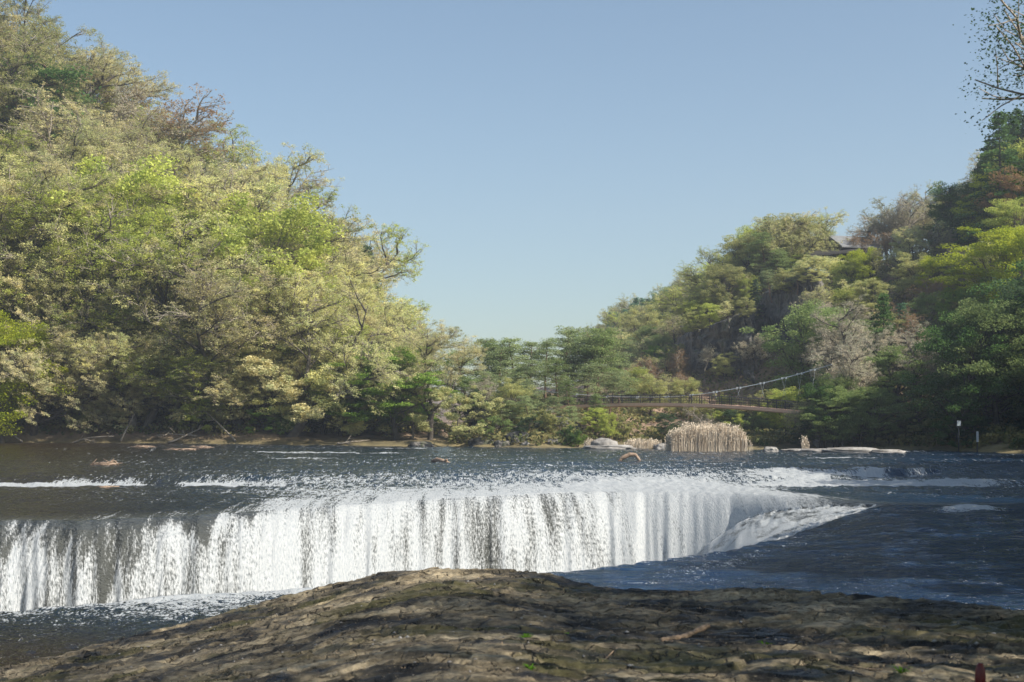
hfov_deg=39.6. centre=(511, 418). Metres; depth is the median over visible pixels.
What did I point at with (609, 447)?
boulder
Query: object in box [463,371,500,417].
twiggy tree
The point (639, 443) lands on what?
reed bed
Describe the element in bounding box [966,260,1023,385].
leafy tree
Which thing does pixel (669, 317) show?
spreading tree
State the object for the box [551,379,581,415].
pine tree
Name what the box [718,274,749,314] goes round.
spreading tree
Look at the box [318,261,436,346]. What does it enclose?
spreading tree
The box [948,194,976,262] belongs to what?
conifer tree
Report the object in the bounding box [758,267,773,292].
pine tree
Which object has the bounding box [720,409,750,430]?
leafy tree
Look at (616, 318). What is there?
spreading tree
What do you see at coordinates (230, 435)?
fallen branch
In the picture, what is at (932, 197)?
spreading tree
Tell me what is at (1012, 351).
leafy tree
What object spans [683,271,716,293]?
leafy tree
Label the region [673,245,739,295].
spreading tree
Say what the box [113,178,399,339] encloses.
spreading tree
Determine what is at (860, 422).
leafy tree
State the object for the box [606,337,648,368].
pine tree
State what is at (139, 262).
spreading tree
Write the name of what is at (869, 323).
leafy tree
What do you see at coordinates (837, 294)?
leafy tree
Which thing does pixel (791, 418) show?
twiggy tree
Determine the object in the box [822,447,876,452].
rock ledge
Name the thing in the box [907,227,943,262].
spreading tree
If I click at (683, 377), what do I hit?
twiggy tree
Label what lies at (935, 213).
leafy tree
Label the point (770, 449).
boulder
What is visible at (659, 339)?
leafy tree
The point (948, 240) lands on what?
twiggy tree
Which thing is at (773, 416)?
leafy tree
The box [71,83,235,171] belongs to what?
twiggy tree
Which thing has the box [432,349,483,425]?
pine tree
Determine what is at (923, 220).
spreading tree
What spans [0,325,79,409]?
drooping tree
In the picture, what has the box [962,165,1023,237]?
leafy tree
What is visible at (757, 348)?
spreading tree
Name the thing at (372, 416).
leafy tree
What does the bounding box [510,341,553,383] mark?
pine tree
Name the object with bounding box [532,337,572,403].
pine tree
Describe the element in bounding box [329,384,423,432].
shrub
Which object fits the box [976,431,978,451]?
notice board
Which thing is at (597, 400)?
pine tree
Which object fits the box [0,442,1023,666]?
river
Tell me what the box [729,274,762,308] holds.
leafy tree
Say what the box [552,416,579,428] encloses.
boulder
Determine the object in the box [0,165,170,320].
spreading tree
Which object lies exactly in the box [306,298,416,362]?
spreading tree
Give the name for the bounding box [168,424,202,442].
fallen branch
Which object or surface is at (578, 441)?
shrub
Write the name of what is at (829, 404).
leafy tree
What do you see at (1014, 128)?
conifer tree
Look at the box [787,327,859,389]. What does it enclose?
twiggy tree
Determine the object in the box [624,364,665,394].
twiggy tree
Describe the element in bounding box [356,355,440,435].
spreading tree
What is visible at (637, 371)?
leafy tree
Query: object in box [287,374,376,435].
drooping tree
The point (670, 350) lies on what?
spreading tree
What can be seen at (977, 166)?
conifer tree
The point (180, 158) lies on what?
spreading tree
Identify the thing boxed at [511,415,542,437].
shrub
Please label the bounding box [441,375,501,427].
leafy tree
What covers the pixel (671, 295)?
spreading tree
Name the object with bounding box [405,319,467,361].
slender tree
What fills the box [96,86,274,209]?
slender tree
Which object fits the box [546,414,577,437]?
shrub
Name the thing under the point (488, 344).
pine tree
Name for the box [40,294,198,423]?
drooping tree
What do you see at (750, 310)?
leafy tree
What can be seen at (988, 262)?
leafy tree
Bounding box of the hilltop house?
[807,231,882,278]
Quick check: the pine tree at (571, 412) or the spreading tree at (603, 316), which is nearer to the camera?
the pine tree at (571, 412)
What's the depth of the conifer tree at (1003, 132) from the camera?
118.44 m
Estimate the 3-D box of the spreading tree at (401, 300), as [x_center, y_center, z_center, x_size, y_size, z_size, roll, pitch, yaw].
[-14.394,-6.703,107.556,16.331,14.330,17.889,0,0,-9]
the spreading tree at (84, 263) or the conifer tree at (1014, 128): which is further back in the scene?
the conifer tree at (1014, 128)
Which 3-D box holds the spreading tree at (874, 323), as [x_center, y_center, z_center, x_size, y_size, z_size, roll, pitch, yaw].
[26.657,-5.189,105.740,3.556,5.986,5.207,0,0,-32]
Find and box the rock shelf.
[0,567,1023,681]
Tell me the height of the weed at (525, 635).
0.042 m
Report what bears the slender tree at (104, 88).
on the ground
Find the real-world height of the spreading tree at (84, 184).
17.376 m
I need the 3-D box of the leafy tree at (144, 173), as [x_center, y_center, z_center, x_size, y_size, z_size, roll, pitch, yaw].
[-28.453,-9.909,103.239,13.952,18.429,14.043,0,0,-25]
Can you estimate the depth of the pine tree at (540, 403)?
97.92 m
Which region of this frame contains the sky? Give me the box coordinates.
[0,0,1023,394]
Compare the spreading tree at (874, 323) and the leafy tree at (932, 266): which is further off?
the leafy tree at (932, 266)
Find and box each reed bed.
[584,437,592,445]
[624,437,661,447]
[661,433,751,450]
[666,421,748,451]
[799,436,809,448]
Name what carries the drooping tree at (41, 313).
on the ground
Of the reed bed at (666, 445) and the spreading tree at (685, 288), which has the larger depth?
the spreading tree at (685, 288)
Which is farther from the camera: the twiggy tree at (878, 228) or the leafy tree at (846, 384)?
the twiggy tree at (878, 228)
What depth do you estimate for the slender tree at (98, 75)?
126.33 m
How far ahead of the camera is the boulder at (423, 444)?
93.12 m
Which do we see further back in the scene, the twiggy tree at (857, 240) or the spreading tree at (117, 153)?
the twiggy tree at (857, 240)
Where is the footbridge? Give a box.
[535,364,835,447]
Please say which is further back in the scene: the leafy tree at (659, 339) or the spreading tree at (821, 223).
the leafy tree at (659, 339)
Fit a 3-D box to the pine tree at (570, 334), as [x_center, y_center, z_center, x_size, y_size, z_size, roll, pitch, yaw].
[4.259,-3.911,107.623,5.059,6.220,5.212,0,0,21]
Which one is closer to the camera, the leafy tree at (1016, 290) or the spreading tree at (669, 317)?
the leafy tree at (1016, 290)
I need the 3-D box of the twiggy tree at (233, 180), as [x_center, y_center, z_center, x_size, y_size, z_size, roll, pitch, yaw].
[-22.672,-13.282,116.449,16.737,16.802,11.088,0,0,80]
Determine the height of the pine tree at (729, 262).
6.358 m
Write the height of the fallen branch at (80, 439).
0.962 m
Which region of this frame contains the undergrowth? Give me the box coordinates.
[5,250,1023,448]
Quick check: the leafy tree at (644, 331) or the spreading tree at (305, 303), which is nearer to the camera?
the spreading tree at (305, 303)
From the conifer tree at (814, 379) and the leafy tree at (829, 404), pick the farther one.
the conifer tree at (814, 379)
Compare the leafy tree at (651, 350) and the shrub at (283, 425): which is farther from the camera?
the leafy tree at (651, 350)
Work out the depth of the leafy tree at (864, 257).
126.06 m
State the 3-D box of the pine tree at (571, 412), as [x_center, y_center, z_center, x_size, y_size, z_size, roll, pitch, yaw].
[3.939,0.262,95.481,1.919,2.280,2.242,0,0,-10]
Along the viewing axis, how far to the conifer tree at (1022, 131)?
123.07 m
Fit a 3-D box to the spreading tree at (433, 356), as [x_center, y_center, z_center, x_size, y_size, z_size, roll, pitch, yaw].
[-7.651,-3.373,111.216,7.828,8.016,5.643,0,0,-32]
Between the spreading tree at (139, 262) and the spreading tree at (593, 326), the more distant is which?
the spreading tree at (593, 326)
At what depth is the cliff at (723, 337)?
125.67 m
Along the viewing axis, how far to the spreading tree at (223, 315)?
93.66 m
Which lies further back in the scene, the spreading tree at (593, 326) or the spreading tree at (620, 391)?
the spreading tree at (593, 326)
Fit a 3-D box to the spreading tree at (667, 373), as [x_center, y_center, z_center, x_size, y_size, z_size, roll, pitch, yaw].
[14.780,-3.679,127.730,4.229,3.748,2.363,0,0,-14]
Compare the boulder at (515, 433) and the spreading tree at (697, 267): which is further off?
the spreading tree at (697, 267)
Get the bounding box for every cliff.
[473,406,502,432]
[674,271,830,383]
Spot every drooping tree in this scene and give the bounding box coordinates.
[0,285,144,419]
[0,293,82,411]
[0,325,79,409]
[37,297,182,422]
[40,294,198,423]
[98,330,262,426]
[173,342,321,430]
[208,332,314,426]
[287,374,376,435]
[324,398,369,430]
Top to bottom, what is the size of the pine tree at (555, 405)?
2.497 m
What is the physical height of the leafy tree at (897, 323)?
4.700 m
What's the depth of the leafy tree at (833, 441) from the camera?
90.06 m
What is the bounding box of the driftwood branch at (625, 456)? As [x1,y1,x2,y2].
[618,452,640,460]
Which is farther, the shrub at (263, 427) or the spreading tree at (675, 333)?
the spreading tree at (675, 333)
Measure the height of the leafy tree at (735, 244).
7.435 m
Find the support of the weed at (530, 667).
on the rock shelf
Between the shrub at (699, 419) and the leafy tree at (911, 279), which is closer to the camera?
the shrub at (699, 419)
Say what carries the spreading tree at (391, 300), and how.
on the ground
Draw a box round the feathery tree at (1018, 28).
[953,0,1023,263]
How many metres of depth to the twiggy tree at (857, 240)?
135.68 m
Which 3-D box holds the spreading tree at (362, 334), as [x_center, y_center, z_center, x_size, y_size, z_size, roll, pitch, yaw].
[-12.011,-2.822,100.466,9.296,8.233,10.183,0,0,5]
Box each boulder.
[408,441,434,446]
[468,437,493,445]
[493,440,510,446]
[505,431,529,442]
[544,439,563,444]
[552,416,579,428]
[581,445,636,448]
[590,438,617,445]
[653,443,665,448]
[763,446,777,451]
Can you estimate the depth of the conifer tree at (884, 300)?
94.87 m
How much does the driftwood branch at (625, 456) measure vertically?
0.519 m
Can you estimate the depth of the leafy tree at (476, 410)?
97.14 m
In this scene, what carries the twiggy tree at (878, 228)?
on the ground
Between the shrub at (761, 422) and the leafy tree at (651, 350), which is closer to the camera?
the shrub at (761, 422)
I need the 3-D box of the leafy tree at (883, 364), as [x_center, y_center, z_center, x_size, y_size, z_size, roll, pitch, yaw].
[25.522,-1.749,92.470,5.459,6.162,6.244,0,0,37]
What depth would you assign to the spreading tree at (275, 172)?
120.16 m
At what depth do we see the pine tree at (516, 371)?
101.13 m
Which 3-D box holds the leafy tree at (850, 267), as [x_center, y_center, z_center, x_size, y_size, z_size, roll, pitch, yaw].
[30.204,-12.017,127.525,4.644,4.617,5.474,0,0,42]
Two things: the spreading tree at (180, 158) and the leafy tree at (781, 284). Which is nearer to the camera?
the spreading tree at (180, 158)
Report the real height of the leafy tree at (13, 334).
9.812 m
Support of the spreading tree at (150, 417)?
on the ground
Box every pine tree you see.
[0,51,106,161]
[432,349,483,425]
[457,337,515,384]
[457,370,504,408]
[470,340,520,381]
[483,348,518,397]
[484,337,548,400]
[495,365,540,419]
[495,400,521,431]
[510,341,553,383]
[510,395,542,422]
[513,379,549,419]
[515,359,552,410]
[517,394,541,416]
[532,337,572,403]
[536,359,582,403]
[538,325,591,396]
[543,396,563,427]
[547,338,579,396]
[551,336,651,413]
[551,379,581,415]
[558,330,616,410]
[560,406,584,424]
[566,327,645,403]
[566,363,611,413]
[584,393,609,430]
[594,352,637,413]
[599,371,632,415]
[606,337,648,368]
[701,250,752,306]
[742,231,783,285]
[749,250,793,281]
[756,270,778,302]
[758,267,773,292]
[767,251,792,272]
[779,262,807,294]
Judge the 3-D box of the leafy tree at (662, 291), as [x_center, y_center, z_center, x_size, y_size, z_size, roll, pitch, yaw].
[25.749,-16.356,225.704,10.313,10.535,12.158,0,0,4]
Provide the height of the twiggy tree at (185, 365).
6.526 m
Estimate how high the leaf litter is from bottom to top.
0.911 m
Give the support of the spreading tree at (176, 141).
on the ground
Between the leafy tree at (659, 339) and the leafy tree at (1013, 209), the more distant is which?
the leafy tree at (659, 339)
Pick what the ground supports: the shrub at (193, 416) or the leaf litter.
the shrub at (193, 416)
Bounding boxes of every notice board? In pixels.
[957,421,960,451]
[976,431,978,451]
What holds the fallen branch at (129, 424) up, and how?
on the ground
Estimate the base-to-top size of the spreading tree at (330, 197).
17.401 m
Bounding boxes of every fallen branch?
[74,432,111,442]
[120,410,139,441]
[157,427,196,436]
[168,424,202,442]
[199,406,235,441]
[337,437,366,443]
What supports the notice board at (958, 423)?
on the ground
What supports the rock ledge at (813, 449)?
in the river
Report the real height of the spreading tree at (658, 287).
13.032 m
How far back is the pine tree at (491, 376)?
101.21 m
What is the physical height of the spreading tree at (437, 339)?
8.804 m
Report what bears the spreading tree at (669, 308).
on the ground
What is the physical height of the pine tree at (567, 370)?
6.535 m
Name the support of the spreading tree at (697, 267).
on the ground
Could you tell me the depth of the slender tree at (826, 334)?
98.13 m
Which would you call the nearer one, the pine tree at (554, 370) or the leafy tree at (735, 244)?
the pine tree at (554, 370)
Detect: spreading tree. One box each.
[0,18,88,129]
[0,43,108,146]
[0,85,42,179]
[0,89,231,198]
[0,109,125,202]
[0,125,41,207]
[0,149,123,349]
[0,158,123,347]
[0,162,183,409]
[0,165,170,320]
[0,166,100,291]
[0,168,76,292]
[0,184,203,400]
[0,291,140,435]
[1,91,180,188]
[2,297,91,355]
[28,145,164,237]
[36,206,274,413]
[59,189,332,406]
[64,137,256,244]
[68,144,239,230]
[102,162,400,315]
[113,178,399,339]
[124,123,336,237]
[131,236,342,422]
[139,291,260,431]
[190,239,362,409]
[193,156,297,236]
[206,181,360,230]
[214,142,343,231]
[224,261,431,364]
[232,248,394,350]
[248,265,422,437]
[274,194,395,310]
[296,317,396,415]
[299,222,429,309]
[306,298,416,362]
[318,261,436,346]
[356,312,442,422]
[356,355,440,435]
[362,282,428,330]
[363,296,432,381]
[372,310,440,368]
[375,319,486,439]
[377,330,456,413]
[570,321,608,364]
[584,309,639,369]
[594,308,625,332]
[602,328,655,375]
[606,325,628,354]
[611,299,631,312]
[611,364,631,394]
[613,293,650,317]
[618,304,650,350]
[623,357,658,372]
[629,283,662,303]
[631,302,682,346]
[646,343,685,375]
[651,287,691,322]
[651,314,695,349]
[652,372,671,396]
[653,357,697,393]
[656,273,719,328]
[657,301,696,334]
[672,270,695,288]
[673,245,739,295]
[674,260,709,287]
[676,277,700,309]
[709,253,744,296]
[715,300,733,325]
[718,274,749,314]
[734,331,770,372]
[741,395,762,415]
[744,212,811,272]
[749,214,830,270]
[757,207,848,274]
[768,208,829,269]
[798,285,831,304]
[803,213,837,269]
[819,279,868,312]
[845,309,896,354]
[847,247,888,289]
[880,219,953,271]
[896,181,966,238]
[905,203,935,252]
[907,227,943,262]
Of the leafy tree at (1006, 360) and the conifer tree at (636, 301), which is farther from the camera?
the conifer tree at (636, 301)
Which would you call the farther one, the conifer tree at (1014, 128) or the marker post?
the conifer tree at (1014, 128)
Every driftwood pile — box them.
[90,459,121,464]
[129,444,152,446]
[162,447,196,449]
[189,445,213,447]
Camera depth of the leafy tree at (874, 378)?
96.21 m
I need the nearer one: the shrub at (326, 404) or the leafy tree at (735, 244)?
the shrub at (326, 404)
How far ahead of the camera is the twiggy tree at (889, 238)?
130.86 m
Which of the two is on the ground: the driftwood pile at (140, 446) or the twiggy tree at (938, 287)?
the twiggy tree at (938, 287)
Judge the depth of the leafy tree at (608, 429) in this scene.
95.35 m
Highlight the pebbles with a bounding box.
[4,577,1023,681]
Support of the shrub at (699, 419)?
on the ground
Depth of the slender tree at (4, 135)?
114.79 m
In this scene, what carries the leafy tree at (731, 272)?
on the ground
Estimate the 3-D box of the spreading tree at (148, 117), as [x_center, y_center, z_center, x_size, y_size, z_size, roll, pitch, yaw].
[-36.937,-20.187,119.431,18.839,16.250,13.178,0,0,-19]
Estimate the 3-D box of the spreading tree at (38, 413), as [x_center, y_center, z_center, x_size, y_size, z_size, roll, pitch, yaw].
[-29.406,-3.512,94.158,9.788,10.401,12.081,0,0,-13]
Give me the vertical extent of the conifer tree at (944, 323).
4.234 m
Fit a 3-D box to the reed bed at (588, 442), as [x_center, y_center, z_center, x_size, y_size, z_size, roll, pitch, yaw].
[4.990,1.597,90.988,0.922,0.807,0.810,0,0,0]
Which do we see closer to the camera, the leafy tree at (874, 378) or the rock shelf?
the rock shelf
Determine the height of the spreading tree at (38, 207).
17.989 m
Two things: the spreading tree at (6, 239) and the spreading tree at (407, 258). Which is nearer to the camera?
the spreading tree at (6, 239)
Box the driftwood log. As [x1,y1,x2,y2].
[431,457,449,462]
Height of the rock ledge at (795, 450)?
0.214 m
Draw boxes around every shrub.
[57,406,92,424]
[78,384,162,424]
[108,330,243,432]
[131,338,315,420]
[165,398,231,431]
[183,338,369,423]
[193,407,230,426]
[244,407,282,432]
[251,353,398,436]
[266,412,295,434]
[307,378,439,432]
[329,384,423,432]
[410,385,507,442]
[477,415,513,439]
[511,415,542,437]
[522,408,559,431]
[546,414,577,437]
[555,424,581,444]
[567,430,587,446]
[608,415,635,438]
[675,404,735,426]
[705,410,743,429]
[738,414,774,431]
[745,408,784,429]
[938,413,992,440]
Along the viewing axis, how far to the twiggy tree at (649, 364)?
131.03 m
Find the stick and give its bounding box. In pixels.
[659,623,709,641]
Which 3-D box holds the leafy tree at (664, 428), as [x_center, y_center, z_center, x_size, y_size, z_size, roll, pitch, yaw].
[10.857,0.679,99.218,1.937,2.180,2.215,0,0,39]
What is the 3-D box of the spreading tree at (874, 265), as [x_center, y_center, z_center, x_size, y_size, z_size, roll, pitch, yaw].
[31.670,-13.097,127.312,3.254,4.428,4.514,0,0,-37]
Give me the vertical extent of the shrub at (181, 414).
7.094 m
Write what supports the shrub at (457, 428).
on the ground
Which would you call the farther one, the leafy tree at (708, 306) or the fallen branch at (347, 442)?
the leafy tree at (708, 306)
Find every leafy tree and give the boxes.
[0,309,77,442]
[23,152,204,338]
[183,190,360,415]
[299,349,417,435]
[340,345,458,439]
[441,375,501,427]
[456,389,492,426]
[487,376,535,426]
[578,407,608,437]
[596,306,615,327]
[597,412,621,438]
[619,303,665,350]
[623,366,657,399]
[623,373,678,418]
[627,325,661,357]
[641,333,672,358]
[642,293,686,334]
[642,326,677,348]
[642,345,674,379]
[648,284,680,327]
[653,413,682,434]
[660,283,698,320]
[668,377,703,418]
[677,262,711,289]
[677,297,719,331]
[680,311,710,337]
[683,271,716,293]
[688,272,724,307]
[690,399,712,418]
[694,264,751,318]
[694,294,725,322]
[699,303,722,327]
[708,232,772,298]
[708,352,738,380]
[709,395,737,417]
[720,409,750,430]
[726,221,776,285]
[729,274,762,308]
[733,297,759,321]
[739,298,871,397]
[747,212,832,269]
[749,389,777,413]
[757,386,805,435]
[770,267,796,298]
[778,254,808,278]
[788,425,811,448]
[790,255,829,290]
[790,398,853,447]
[795,382,846,447]
[805,318,897,381]
[806,385,880,446]
[815,257,853,301]
[815,373,864,446]
[821,426,840,447]
[822,257,878,303]
[829,287,877,324]
[833,247,883,293]
[837,393,883,446]
[846,278,894,321]
[846,360,895,408]
[849,386,915,444]
[863,345,948,416]
[873,312,923,349]
[888,225,927,274]
[889,251,935,301]
[899,310,1023,429]
[906,291,946,335]
[914,255,973,294]
[919,181,988,244]
[923,326,1023,427]
[929,225,1023,304]
[934,287,979,336]
[935,297,1023,429]
[942,300,1023,410]
[950,172,1021,245]
[960,276,1019,311]
[961,241,1019,288]
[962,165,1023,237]
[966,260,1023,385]
[967,275,1023,393]
[971,137,1023,211]
[975,228,1023,310]
[977,302,1023,418]
[978,197,1023,263]
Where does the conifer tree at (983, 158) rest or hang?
on the ground
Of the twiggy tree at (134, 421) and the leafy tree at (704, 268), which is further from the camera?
the leafy tree at (704, 268)
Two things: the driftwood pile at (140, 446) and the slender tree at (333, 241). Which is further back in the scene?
the slender tree at (333, 241)
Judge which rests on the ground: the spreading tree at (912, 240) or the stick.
the spreading tree at (912, 240)
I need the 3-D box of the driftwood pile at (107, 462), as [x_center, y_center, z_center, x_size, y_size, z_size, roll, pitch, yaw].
[-17.736,2.003,61.918,1.563,0.516,0.895,0,0,0]
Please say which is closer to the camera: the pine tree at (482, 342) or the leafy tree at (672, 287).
the pine tree at (482, 342)
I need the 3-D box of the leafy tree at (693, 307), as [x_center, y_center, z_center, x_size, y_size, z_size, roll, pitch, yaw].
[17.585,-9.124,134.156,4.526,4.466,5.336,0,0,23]
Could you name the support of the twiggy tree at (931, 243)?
on the ground
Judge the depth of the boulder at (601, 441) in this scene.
89.57 m
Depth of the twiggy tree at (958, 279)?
115.65 m
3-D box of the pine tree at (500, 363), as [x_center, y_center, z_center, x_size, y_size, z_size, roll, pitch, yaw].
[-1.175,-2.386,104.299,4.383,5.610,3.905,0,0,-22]
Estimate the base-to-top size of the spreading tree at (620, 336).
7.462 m
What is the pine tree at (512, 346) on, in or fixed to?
on the ground
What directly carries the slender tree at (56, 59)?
on the ground
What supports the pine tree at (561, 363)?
on the ground
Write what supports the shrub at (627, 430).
on the ground
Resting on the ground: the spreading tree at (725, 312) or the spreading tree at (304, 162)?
the spreading tree at (304, 162)
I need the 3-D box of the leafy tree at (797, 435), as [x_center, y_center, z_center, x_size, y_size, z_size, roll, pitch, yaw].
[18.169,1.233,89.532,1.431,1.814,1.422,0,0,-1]
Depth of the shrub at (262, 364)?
93.60 m
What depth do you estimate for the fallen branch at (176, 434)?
95.34 m
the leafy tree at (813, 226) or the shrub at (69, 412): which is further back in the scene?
the leafy tree at (813, 226)
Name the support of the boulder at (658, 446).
on the ground
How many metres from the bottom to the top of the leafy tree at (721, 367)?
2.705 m
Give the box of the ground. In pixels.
[3,258,1023,453]
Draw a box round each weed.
[518,633,531,637]
[523,664,534,669]
[893,665,912,672]
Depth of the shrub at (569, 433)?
92.35 m
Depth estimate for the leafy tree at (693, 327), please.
125.25 m
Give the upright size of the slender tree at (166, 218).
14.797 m
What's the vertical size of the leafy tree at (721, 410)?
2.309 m
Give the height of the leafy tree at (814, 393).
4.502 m
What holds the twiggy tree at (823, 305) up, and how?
on the ground
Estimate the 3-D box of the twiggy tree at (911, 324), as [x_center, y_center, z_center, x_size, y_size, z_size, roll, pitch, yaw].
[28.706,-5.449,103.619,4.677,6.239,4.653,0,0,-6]
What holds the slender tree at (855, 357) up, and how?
on the ground
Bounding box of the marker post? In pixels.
[975,663,985,681]
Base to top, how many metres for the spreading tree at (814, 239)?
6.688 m
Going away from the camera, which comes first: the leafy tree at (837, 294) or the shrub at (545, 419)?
the shrub at (545, 419)
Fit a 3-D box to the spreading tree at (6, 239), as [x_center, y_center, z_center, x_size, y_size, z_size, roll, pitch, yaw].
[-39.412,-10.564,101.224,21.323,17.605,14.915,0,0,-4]
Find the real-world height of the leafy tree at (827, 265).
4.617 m
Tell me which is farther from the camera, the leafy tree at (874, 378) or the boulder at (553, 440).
the leafy tree at (874, 378)
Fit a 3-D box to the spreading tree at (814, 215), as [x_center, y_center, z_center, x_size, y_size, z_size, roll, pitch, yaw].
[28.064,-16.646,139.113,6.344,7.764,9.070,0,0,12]
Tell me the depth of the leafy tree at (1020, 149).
121.26 m
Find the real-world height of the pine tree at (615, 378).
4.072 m
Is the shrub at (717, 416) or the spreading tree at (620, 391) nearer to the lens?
the shrub at (717, 416)
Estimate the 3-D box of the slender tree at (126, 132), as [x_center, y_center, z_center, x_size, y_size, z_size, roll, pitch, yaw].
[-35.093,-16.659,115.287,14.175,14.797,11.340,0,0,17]
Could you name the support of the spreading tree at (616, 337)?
on the ground
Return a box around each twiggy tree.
[1,81,142,188]
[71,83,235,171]
[78,340,154,425]
[80,76,208,175]
[147,333,206,419]
[159,343,231,416]
[165,139,335,211]
[191,144,300,242]
[396,402,422,438]
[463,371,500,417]
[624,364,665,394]
[634,353,661,377]
[663,346,696,376]
[667,371,690,395]
[696,345,717,371]
[776,395,826,438]
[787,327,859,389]
[788,294,854,333]
[845,230,872,252]
[846,208,901,264]
[865,226,907,269]
[870,303,936,357]
[874,184,930,261]
[901,278,955,320]
[913,231,957,257]
[928,227,966,255]
[938,247,970,285]
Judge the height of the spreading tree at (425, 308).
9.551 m
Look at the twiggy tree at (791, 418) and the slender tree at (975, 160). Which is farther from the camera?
the slender tree at (975, 160)
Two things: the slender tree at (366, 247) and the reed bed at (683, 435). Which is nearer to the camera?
the reed bed at (683, 435)
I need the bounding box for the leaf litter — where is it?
[30,577,1015,681]
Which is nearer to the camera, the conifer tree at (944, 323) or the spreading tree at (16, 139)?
the conifer tree at (944, 323)
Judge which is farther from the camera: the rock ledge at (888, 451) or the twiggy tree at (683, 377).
the twiggy tree at (683, 377)
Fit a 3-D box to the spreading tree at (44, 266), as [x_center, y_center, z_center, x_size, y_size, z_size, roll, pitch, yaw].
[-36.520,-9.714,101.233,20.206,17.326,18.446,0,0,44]
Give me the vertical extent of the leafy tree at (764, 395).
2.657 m
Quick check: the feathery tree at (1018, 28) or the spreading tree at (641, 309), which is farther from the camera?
the spreading tree at (641, 309)
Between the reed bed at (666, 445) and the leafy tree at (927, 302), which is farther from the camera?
the leafy tree at (927, 302)
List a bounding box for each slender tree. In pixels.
[0,0,22,129]
[0,0,83,118]
[0,3,39,71]
[0,14,100,151]
[0,37,69,131]
[0,121,13,148]
[0,122,48,193]
[5,31,183,129]
[9,0,130,94]
[19,115,172,191]
[93,199,265,336]
[94,78,124,172]
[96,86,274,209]
[122,127,254,324]
[154,199,375,295]
[289,205,402,293]
[314,208,408,301]
[359,244,383,302]
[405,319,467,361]
[799,294,897,389]
[807,320,887,440]
[851,319,953,430]
[858,196,914,263]
[914,196,940,239]
[958,150,979,188]
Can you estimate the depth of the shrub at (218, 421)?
96.87 m
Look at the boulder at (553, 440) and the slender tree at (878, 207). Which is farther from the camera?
the slender tree at (878, 207)
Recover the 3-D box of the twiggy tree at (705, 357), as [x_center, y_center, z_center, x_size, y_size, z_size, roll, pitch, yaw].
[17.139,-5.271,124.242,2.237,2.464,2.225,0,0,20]
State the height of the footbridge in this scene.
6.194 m
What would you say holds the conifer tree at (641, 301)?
on the ground
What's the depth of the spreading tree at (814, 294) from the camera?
117.91 m
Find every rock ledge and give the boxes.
[781,449,800,451]
[800,448,825,451]
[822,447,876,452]
[870,449,905,452]
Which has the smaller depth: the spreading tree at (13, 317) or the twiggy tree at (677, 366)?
the spreading tree at (13, 317)
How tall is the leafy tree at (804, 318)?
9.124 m
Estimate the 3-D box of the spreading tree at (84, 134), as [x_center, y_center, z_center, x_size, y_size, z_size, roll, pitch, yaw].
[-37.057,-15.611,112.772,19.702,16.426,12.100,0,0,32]
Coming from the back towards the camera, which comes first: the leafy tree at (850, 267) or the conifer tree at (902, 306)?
the leafy tree at (850, 267)
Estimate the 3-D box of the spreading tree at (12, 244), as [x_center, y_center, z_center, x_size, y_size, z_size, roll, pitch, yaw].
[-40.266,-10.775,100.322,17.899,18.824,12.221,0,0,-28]
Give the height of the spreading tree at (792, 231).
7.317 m
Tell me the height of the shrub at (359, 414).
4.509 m
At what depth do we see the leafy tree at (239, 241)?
99.97 m
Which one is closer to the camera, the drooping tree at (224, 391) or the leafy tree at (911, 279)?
the drooping tree at (224, 391)
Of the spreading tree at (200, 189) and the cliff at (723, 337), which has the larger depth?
the cliff at (723, 337)
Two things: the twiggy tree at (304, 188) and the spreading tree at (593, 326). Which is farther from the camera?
the spreading tree at (593, 326)
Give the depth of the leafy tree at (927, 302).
108.43 m
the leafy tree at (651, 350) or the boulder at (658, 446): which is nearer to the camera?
the boulder at (658, 446)
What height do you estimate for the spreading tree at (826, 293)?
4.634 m
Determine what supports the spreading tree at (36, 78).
on the ground
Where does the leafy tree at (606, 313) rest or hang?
on the ground
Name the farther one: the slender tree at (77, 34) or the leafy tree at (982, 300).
the slender tree at (77, 34)
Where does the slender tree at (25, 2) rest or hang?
on the ground
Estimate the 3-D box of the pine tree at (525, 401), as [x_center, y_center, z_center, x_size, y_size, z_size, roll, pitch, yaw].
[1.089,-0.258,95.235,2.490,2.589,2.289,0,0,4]
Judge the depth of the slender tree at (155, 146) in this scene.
114.07 m
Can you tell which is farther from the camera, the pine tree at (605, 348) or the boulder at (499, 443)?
the pine tree at (605, 348)
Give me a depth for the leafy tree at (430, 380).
95.73 m
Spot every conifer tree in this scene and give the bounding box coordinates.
[598,312,617,369]
[633,297,639,309]
[640,297,644,325]
[745,279,768,341]
[806,356,825,425]
[853,293,909,419]
[892,303,914,371]
[926,186,963,260]
[937,319,954,339]
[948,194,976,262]
[953,110,1023,260]
[957,151,994,246]
[959,162,985,253]
[998,113,1023,173]
[1010,108,1023,170]
[1015,106,1023,182]
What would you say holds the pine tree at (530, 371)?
on the ground
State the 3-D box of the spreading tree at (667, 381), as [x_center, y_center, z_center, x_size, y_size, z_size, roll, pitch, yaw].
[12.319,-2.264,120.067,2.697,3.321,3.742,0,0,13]
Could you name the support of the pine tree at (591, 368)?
on the ground

